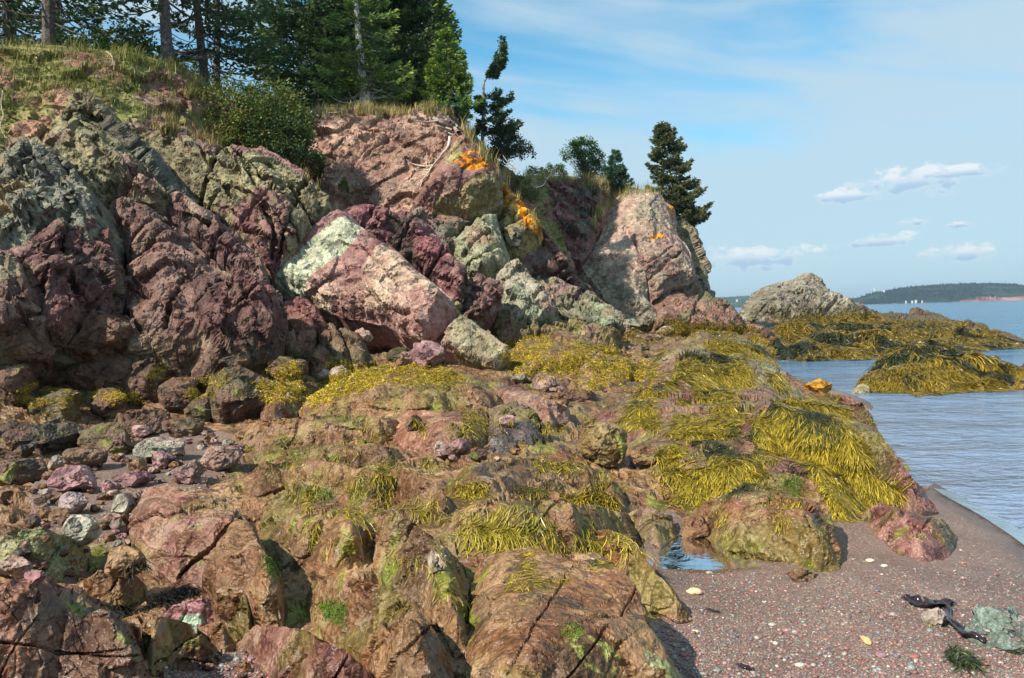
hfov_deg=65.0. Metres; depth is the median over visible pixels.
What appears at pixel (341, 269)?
cliff rock
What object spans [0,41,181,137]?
grass
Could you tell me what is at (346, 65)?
spruce tree
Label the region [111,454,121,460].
stone
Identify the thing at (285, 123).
hanging shrub
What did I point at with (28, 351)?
boulder
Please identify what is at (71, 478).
boulder
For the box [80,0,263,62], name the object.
spruce tree
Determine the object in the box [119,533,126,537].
stone
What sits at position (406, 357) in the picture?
boulder
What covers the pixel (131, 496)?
stone
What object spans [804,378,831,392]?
boulder
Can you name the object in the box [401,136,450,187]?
driftwood branch
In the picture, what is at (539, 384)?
boulder
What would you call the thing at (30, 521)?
stone
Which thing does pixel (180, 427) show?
boulder
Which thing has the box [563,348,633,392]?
shore rock
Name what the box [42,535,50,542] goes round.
stone
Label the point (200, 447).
stone
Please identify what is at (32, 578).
boulder
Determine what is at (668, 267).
cliff rock
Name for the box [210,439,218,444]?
stone
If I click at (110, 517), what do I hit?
boulder
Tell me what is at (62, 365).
boulder
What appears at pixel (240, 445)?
stone
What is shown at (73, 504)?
boulder
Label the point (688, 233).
cliff rock
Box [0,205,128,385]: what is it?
cliff rock
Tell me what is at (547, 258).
cliff rock
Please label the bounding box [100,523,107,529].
stone
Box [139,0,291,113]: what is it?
spruce tree
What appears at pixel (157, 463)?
stone
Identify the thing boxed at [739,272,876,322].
sea stack
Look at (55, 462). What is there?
stone
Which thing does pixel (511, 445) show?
stone
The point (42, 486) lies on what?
stone
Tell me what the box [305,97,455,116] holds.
grass
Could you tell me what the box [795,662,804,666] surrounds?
pebble
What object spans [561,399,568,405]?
stone
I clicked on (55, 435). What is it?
boulder
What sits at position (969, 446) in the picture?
sea water
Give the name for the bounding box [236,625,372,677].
shore rock
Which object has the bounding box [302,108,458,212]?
cliff rock
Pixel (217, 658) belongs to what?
stone
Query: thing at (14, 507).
rocky shore
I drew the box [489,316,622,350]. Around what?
cliff rock
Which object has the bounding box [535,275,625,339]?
cliff rock
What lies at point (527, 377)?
boulder
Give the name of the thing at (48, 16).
spruce tree
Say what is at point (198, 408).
boulder
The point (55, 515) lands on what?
stone
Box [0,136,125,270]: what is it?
cliff rock
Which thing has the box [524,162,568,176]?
green shrub
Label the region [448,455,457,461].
stone
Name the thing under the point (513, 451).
stone
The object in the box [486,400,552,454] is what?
shore rock
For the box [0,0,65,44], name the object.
spruce tree
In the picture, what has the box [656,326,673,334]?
boulder
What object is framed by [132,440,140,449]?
stone
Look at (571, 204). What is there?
cliff rock
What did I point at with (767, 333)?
stone
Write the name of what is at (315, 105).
green shrub
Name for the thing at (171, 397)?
boulder
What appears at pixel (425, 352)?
boulder
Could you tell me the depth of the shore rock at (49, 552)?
4.76 m
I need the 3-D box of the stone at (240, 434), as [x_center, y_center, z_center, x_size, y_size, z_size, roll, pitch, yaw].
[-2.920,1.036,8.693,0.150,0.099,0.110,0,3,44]
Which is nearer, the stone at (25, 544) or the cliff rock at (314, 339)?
the stone at (25, 544)
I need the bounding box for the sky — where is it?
[0,0,1023,297]
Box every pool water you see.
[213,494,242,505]
[638,534,759,569]
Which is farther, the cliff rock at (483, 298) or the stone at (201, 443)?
the cliff rock at (483, 298)
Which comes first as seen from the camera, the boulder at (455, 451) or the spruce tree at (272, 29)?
the boulder at (455, 451)
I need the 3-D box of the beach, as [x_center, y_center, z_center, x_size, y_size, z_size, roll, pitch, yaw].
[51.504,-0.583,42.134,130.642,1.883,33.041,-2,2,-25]
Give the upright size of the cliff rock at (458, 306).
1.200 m
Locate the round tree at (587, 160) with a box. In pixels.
[558,135,607,178]
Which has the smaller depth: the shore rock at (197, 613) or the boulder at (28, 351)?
the shore rock at (197, 613)
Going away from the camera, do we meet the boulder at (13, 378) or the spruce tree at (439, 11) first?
the boulder at (13, 378)
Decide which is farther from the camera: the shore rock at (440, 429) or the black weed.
the shore rock at (440, 429)
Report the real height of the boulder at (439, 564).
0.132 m
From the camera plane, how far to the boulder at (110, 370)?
10.73 m
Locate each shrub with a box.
[232,96,317,168]
[296,97,328,111]
[305,149,330,176]
[338,179,349,193]
[505,172,541,204]
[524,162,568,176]
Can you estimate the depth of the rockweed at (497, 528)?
4.88 m
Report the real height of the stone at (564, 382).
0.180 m
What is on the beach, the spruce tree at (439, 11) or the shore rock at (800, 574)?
the shore rock at (800, 574)
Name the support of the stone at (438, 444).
on the shore rock at (440, 429)
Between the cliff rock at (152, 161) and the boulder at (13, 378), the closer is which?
the boulder at (13, 378)
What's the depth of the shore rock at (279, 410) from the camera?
10.13 m
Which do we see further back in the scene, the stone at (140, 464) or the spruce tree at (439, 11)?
the spruce tree at (439, 11)
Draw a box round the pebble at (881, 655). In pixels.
[876,653,886,657]
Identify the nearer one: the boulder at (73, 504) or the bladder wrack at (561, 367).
the boulder at (73, 504)
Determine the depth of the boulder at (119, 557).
4.35 m
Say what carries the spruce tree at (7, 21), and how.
on the earth bank
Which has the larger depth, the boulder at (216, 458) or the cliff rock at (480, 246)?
the cliff rock at (480, 246)
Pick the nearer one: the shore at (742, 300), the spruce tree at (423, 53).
the spruce tree at (423, 53)
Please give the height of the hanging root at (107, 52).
0.488 m
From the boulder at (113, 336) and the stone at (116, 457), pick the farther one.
the boulder at (113, 336)
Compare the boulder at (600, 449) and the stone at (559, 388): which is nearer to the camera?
the boulder at (600, 449)
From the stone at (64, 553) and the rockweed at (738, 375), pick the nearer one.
the stone at (64, 553)
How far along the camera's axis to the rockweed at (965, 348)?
33.61 m
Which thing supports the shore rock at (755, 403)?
on the rocky shore at (14, 507)
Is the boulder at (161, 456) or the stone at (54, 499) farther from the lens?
the boulder at (161, 456)
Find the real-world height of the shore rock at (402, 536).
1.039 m
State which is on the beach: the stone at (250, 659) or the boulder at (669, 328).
the stone at (250, 659)
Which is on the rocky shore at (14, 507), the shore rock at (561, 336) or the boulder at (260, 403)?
the shore rock at (561, 336)
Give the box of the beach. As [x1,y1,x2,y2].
[26,388,1023,677]
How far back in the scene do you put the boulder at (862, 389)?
18.36 m
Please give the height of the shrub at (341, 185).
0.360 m
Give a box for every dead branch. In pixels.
[503,155,520,172]
[531,168,556,187]
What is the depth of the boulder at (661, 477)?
6.97 m
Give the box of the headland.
[853,282,1023,303]
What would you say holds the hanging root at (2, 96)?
hanging from the earth bank
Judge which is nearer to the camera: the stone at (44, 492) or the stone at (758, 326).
the stone at (44, 492)
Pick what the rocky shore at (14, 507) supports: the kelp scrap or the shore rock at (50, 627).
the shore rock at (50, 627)
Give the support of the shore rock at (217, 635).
on the rocky shore at (14, 507)
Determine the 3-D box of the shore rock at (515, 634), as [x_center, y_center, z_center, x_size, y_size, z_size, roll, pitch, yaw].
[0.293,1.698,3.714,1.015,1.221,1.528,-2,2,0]
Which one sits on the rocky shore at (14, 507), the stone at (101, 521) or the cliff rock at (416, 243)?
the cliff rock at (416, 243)
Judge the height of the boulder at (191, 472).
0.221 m
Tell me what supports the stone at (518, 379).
on the rocky shore at (14, 507)
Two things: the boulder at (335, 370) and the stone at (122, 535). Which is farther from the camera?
the boulder at (335, 370)
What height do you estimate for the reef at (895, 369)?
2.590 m
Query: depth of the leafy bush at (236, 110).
18.03 m
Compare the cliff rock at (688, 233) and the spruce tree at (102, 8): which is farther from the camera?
the cliff rock at (688, 233)
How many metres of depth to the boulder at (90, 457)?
7.52 m
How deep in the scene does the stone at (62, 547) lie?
4.86 m
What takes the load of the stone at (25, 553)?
on the shore rock at (49, 552)
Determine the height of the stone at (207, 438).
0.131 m
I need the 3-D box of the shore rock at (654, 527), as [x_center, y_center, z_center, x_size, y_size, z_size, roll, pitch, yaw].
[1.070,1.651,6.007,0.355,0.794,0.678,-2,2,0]
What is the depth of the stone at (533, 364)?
12.93 m
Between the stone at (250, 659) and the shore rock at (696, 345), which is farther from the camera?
the shore rock at (696, 345)
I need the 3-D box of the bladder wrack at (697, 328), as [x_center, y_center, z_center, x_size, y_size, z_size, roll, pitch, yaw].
[13.312,-0.716,37.645,7.706,1.338,45.558,-1,2,28]
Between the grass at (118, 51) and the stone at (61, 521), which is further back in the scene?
the grass at (118, 51)
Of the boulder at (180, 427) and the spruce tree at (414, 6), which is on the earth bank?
the spruce tree at (414, 6)
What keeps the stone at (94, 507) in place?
on the beach
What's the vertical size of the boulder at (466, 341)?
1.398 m
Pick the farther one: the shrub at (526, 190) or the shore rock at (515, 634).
the shrub at (526, 190)
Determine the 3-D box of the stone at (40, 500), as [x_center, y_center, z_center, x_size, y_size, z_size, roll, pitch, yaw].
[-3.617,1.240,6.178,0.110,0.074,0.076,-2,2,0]
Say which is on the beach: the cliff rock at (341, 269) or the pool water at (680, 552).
the pool water at (680, 552)
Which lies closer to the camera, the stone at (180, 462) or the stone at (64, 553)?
the stone at (64, 553)
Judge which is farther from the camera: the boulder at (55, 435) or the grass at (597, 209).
the grass at (597, 209)
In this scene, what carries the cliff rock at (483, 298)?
on the rocky shore at (14, 507)
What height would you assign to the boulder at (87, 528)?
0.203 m
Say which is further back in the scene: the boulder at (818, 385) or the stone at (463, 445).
the boulder at (818, 385)
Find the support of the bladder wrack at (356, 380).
on the shore rock at (480, 393)
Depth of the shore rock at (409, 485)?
5.83 m
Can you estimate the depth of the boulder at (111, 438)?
8.31 m
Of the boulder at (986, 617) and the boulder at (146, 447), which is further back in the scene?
the boulder at (146, 447)
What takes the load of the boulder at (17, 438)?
on the rocky shore at (14, 507)
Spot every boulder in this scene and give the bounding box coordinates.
[0,364,38,404]
[0,420,39,458]
[0,456,47,485]
[0,555,32,578]
[13,338,55,363]
[24,570,45,585]
[28,389,80,421]
[33,419,83,454]
[36,354,79,382]
[47,465,96,491]
[58,326,79,353]
[58,492,88,513]
[60,514,102,546]
[62,446,108,468]
[63,350,133,391]
[68,346,97,362]
[77,421,132,455]
[86,311,131,353]
[90,388,127,418]
[104,513,122,523]
[104,545,146,578]
[111,493,134,514]
[114,409,167,436]
[116,470,156,485]
[121,357,173,405]
[129,352,157,360]
[133,436,185,458]
[152,450,174,467]
[157,376,198,411]
[161,416,204,437]
[170,459,203,483]
[183,394,212,420]
[200,446,241,471]
[206,364,270,423]
[217,350,250,367]
[257,380,277,405]
[267,356,308,380]
[318,369,329,378]
[330,365,347,378]
[355,327,372,342]
[385,347,410,362]
[399,352,412,363]
[405,414,422,431]
[410,340,445,366]
[428,551,446,574]
[441,314,509,369]
[441,447,461,457]
[468,449,489,461]
[498,415,514,427]
[519,366,537,382]
[532,373,559,389]
[563,389,595,402]
[577,422,627,467]
[623,318,640,327]
[630,445,660,464]
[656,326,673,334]
[657,468,679,484]
[681,514,709,538]
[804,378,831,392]
[852,384,870,393]
[921,608,946,627]
[962,605,1023,654]
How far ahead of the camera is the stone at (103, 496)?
6.43 m
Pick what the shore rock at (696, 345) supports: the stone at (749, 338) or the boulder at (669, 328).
the stone at (749, 338)
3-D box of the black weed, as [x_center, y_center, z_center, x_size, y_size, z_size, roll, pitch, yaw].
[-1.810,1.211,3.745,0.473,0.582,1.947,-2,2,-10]
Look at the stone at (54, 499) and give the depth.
6.23 m
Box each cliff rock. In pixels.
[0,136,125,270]
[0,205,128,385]
[0,246,52,386]
[42,85,170,220]
[98,115,191,198]
[109,197,226,376]
[140,122,332,288]
[168,191,270,284]
[190,267,288,395]
[269,296,376,382]
[273,209,456,351]
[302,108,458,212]
[345,204,467,307]
[412,127,502,221]
[412,206,497,255]
[451,297,462,317]
[452,214,510,278]
[460,272,503,330]
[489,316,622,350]
[493,259,558,324]
[498,181,543,261]
[521,227,604,303]
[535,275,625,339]
[548,176,609,274]
[580,189,697,332]
[636,242,697,303]
[649,282,746,336]
[676,214,715,296]
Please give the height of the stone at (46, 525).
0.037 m
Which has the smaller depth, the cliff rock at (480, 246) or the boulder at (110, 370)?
the boulder at (110, 370)
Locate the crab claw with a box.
[861,636,872,644]
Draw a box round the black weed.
[99,554,202,619]
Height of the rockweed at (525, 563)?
0.702 m
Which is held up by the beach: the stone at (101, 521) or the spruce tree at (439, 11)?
the stone at (101, 521)
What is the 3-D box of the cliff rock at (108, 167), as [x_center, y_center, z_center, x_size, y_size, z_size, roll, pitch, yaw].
[-6.708,-2.431,13.905,2.415,3.874,3.372,-2,2,0]
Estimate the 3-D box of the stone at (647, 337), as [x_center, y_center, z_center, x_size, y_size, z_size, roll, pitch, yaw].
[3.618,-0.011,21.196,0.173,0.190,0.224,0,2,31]
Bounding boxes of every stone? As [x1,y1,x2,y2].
[5,529,13,534]
[10,547,31,559]
[21,541,29,547]
[23,514,40,527]
[30,488,37,493]
[32,560,38,568]
[33,496,47,505]
[36,507,54,518]
[36,561,47,569]
[37,483,47,490]
[38,488,52,495]
[41,472,51,479]
[42,523,50,527]
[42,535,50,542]
[48,455,64,469]
[48,507,69,523]
[49,493,64,502]
[57,517,66,525]
[59,543,69,550]
[59,549,68,556]
[65,569,73,576]
[69,557,75,562]
[87,489,93,493]
[90,504,100,511]
[96,492,109,499]
[98,519,109,527]
[100,482,119,492]
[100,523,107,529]
[105,531,116,541]
[109,519,126,533]
[109,530,119,534]
[110,489,120,498]
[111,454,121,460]
[111,475,118,481]
[112,540,123,546]
[114,493,134,499]
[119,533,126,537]
[122,513,128,522]
[128,458,147,470]
[132,425,153,437]
[132,437,142,441]
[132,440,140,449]
[147,466,158,473]
[152,461,166,468]
[168,461,178,468]
[175,459,182,465]
[196,442,206,446]
[197,445,204,449]
[198,477,207,483]
[203,663,215,670]
[204,433,216,444]
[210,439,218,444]
[215,653,220,661]
[222,439,234,445]
[233,662,242,669]
[234,443,244,447]
[235,430,245,438]
[236,661,251,671]
[237,671,247,677]
[247,655,255,662]
[395,361,406,365]
[434,441,443,452]
[435,452,441,456]
[440,443,453,451]
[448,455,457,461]
[451,438,469,453]
[502,457,512,463]
[508,442,516,448]
[509,448,520,454]
[511,373,525,382]
[530,360,544,367]
[542,386,549,391]
[554,386,564,391]
[554,392,564,398]
[558,378,570,386]
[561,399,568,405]
[641,345,649,350]
[645,335,652,341]
[748,333,758,341]
[751,324,761,331]
[760,329,774,337]
[766,337,777,344]
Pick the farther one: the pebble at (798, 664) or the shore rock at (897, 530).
the shore rock at (897, 530)
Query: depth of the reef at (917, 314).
47.31 m
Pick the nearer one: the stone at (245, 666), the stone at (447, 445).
the stone at (245, 666)
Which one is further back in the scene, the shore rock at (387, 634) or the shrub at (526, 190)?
the shrub at (526, 190)
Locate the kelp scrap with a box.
[736,663,754,669]
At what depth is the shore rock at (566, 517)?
4.99 m
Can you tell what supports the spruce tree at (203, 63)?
on the earth bank
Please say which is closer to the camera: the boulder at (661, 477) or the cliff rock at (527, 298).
the boulder at (661, 477)
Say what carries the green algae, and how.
on the rocky shore at (14, 507)
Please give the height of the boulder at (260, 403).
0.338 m
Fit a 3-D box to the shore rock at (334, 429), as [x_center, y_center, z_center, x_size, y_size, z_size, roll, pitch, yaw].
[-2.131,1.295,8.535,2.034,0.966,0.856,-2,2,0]
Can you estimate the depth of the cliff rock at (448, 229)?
18.70 m
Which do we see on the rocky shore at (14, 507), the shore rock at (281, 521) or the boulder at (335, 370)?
the shore rock at (281, 521)
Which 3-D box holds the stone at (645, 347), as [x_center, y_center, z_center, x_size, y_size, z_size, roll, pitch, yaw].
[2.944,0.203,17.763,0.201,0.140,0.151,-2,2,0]
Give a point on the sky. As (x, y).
(859, 146)
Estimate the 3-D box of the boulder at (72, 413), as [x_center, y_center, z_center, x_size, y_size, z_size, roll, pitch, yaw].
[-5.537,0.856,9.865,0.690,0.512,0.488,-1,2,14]
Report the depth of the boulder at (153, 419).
9.25 m
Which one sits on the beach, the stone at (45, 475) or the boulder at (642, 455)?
the stone at (45, 475)
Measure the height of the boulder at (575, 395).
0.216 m
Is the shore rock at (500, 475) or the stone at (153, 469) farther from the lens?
the stone at (153, 469)
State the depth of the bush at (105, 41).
19.40 m
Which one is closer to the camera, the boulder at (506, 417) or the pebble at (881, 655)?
the pebble at (881, 655)
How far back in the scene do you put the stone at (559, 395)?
10.83 m
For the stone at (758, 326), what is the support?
on the rocky shore at (14, 507)
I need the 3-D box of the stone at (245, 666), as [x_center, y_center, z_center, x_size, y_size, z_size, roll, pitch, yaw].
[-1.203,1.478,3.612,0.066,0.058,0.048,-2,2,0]
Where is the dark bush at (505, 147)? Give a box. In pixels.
[485,111,536,169]
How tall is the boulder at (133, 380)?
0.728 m
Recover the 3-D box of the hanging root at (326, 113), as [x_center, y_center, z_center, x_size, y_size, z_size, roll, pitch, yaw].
[-4.922,-5.391,20.690,1.335,1.546,1.913,-2,2,0]
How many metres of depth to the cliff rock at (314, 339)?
12.28 m
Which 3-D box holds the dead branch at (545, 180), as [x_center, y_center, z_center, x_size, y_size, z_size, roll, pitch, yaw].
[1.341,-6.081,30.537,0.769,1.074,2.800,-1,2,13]
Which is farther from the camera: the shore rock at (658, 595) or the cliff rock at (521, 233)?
the cliff rock at (521, 233)
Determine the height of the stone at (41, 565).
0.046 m
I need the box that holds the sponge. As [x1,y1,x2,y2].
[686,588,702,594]
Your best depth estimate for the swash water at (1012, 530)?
7.58 m
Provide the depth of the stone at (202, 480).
7.07 m
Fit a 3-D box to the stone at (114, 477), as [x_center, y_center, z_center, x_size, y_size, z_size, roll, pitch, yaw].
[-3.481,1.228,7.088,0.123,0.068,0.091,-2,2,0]
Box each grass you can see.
[0,33,233,101]
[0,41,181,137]
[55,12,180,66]
[149,103,326,188]
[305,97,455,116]
[458,111,539,223]
[522,166,664,232]
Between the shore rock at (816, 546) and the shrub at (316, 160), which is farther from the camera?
the shrub at (316, 160)
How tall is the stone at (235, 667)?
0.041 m
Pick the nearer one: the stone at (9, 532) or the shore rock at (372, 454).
the stone at (9, 532)
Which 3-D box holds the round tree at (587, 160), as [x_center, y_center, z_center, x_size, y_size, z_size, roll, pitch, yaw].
[2.950,-7.454,33.289,2.089,2.033,1.487,-2,2,0]
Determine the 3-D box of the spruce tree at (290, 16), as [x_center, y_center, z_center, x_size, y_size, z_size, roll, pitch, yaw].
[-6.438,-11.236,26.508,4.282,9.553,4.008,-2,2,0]
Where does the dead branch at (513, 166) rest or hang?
on the cliff rock at (521, 233)
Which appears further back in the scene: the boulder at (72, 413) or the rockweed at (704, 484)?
the boulder at (72, 413)
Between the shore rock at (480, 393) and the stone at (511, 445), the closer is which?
the stone at (511, 445)
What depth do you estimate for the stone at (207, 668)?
3.61 m
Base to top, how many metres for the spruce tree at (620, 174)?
1.812 m
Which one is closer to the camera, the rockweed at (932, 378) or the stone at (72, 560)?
the stone at (72, 560)
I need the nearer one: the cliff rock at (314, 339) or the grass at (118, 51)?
the cliff rock at (314, 339)
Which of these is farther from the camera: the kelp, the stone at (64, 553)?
the stone at (64, 553)
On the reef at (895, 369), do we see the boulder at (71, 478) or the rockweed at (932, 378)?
the rockweed at (932, 378)
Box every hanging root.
[0,34,36,137]
[105,51,114,69]
[309,107,341,120]
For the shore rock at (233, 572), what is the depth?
4.21 m
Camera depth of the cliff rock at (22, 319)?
9.96 m
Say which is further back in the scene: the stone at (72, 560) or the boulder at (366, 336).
the boulder at (366, 336)
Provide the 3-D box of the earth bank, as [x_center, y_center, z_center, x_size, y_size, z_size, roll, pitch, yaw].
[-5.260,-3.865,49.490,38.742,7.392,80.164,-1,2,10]
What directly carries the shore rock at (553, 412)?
on the rocky shore at (14, 507)
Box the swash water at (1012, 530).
[934,488,1023,544]
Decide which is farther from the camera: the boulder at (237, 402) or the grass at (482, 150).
the grass at (482, 150)
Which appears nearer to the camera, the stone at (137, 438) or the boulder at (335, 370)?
the stone at (137, 438)
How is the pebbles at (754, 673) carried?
on the beach
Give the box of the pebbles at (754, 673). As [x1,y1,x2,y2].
[25,474,1023,677]
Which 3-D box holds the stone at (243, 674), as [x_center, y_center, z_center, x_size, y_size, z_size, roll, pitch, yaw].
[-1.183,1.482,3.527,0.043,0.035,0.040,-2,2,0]
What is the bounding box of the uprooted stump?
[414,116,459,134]
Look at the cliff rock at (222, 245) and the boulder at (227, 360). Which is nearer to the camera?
the boulder at (227, 360)
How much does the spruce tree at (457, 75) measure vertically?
2.584 m
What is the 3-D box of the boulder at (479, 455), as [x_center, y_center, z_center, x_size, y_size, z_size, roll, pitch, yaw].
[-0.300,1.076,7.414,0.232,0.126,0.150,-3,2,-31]
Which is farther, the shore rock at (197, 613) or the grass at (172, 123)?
the grass at (172, 123)
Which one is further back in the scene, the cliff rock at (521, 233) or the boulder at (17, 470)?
the cliff rock at (521, 233)
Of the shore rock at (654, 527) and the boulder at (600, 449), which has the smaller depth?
the shore rock at (654, 527)
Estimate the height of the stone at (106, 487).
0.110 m
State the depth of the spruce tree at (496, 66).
26.05 m
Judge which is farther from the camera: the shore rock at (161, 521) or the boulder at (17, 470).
the boulder at (17, 470)
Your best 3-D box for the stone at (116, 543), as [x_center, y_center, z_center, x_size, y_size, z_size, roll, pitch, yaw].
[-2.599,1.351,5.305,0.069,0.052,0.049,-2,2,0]
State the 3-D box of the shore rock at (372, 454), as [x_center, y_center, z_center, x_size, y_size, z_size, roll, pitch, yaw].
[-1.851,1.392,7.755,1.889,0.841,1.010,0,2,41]
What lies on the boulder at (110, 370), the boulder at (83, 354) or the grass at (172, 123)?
the boulder at (83, 354)
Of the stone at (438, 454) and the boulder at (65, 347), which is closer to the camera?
the stone at (438, 454)
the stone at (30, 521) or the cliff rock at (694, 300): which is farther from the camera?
the cliff rock at (694, 300)
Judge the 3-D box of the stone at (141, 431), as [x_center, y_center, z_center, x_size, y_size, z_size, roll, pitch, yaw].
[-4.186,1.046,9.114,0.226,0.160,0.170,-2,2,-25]
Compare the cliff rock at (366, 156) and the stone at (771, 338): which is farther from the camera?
the stone at (771, 338)
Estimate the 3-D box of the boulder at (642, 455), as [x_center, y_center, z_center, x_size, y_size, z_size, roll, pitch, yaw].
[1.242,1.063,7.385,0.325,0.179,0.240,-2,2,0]
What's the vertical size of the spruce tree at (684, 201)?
5.188 m
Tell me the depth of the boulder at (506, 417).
7.79 m
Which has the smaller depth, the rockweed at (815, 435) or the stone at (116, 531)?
the stone at (116, 531)
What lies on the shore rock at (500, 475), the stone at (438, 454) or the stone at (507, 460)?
the stone at (507, 460)
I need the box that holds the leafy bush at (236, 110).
[185,67,324,166]
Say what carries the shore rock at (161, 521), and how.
on the rocky shore at (14, 507)
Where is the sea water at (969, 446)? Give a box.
[735,300,1023,531]
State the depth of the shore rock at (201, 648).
3.64 m
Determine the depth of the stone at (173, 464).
7.61 m
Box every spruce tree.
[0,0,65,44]
[0,0,110,46]
[0,0,123,48]
[0,0,127,47]
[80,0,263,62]
[112,0,283,87]
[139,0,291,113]
[241,0,335,104]
[253,0,380,108]
[292,0,434,107]
[295,21,350,99]
[297,0,417,108]
[339,0,461,106]
[378,0,469,125]
[418,26,485,121]
[472,34,524,142]
[602,149,634,187]
[644,120,714,226]
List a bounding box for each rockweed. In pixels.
[263,384,816,610]
[296,403,624,517]
[327,489,658,568]
[580,385,877,503]
[631,454,915,522]
[641,329,799,397]
[763,312,1023,374]
[851,345,1023,396]
[939,639,992,677]
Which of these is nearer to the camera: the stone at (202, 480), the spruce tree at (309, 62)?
the stone at (202, 480)
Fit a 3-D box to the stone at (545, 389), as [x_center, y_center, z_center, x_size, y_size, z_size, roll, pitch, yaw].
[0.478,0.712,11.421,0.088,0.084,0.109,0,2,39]
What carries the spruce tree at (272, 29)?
on the earth bank
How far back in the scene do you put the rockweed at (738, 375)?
14.19 m
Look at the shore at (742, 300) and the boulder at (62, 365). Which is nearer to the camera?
the boulder at (62, 365)
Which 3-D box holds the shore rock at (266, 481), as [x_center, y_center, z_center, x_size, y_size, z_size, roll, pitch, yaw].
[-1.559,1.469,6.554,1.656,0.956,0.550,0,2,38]
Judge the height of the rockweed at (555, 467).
0.626 m
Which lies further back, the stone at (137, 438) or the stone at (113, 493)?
the stone at (137, 438)
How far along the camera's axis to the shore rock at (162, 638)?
3.68 m
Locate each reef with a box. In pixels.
[763,307,1023,361]
[855,342,1023,390]
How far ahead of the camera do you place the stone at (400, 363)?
10.87 m
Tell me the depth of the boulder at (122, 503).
5.93 m
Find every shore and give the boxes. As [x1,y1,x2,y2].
[0,319,927,677]
[715,295,854,307]
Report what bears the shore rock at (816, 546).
on the rocky shore at (14, 507)
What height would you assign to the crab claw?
0.030 m
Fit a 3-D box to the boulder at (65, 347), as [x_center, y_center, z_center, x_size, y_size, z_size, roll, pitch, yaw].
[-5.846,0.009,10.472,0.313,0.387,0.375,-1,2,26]
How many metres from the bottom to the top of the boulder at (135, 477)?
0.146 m
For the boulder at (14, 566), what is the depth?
4.51 m
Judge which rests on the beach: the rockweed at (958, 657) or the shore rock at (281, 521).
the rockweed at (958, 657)
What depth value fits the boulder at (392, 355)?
13.79 m
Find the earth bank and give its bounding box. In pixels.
[0,44,640,279]
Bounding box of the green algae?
[256,377,806,643]
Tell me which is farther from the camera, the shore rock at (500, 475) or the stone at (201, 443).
the stone at (201, 443)
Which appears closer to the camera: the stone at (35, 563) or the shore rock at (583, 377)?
the stone at (35, 563)
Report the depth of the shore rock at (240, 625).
4.11 m
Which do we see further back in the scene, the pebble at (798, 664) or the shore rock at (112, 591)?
the shore rock at (112, 591)
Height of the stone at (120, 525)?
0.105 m
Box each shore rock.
[0,527,90,582]
[0,575,149,677]
[77,570,147,610]
[127,483,279,588]
[141,616,193,676]
[162,597,213,634]
[171,634,217,670]
[198,621,235,655]
[202,518,287,628]
[227,595,253,641]
[230,414,398,451]
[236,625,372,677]
[242,442,414,468]
[243,458,396,514]
[258,375,320,420]
[259,482,375,577]
[298,364,504,417]
[306,575,453,677]
[369,507,469,657]
[385,470,453,521]
[391,407,488,460]
[443,499,632,554]
[446,457,624,510]
[465,546,682,677]
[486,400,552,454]
[493,384,570,430]
[510,330,597,374]
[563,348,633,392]
[577,388,937,519]
[595,529,691,623]
[628,506,675,547]
[642,330,804,399]
[692,473,841,571]
[787,566,817,581]
[860,503,957,561]
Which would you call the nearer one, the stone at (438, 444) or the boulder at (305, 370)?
the stone at (438, 444)
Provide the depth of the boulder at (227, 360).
10.76 m
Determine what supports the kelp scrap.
on the beach
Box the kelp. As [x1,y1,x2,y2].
[902,594,986,641]
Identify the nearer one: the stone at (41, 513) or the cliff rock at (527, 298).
the stone at (41, 513)
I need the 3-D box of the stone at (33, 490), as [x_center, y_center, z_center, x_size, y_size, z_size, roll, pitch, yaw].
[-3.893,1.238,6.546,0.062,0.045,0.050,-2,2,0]
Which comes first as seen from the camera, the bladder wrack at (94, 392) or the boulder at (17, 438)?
the boulder at (17, 438)
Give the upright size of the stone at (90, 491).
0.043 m
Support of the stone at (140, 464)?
on the beach
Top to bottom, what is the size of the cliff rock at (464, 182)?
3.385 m
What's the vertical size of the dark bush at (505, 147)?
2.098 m
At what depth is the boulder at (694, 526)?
5.88 m
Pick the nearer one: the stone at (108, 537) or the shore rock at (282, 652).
the shore rock at (282, 652)
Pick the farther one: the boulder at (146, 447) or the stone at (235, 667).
the boulder at (146, 447)
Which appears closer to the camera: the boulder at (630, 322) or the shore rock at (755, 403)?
the shore rock at (755, 403)
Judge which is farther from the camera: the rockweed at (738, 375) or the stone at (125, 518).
the rockweed at (738, 375)
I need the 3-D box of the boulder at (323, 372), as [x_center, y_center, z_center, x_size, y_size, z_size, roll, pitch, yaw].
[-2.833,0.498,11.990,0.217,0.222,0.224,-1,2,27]
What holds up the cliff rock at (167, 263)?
on the rocky shore at (14, 507)
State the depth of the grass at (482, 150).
19.31 m
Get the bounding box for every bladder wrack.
[9,363,231,416]
[252,356,468,408]
[299,397,894,544]
[501,333,662,394]
[615,310,888,345]
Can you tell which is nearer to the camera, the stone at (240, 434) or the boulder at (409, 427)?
the boulder at (409, 427)
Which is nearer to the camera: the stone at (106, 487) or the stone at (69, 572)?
the stone at (69, 572)
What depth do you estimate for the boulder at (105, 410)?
10.04 m
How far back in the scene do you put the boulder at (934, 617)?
4.25 m

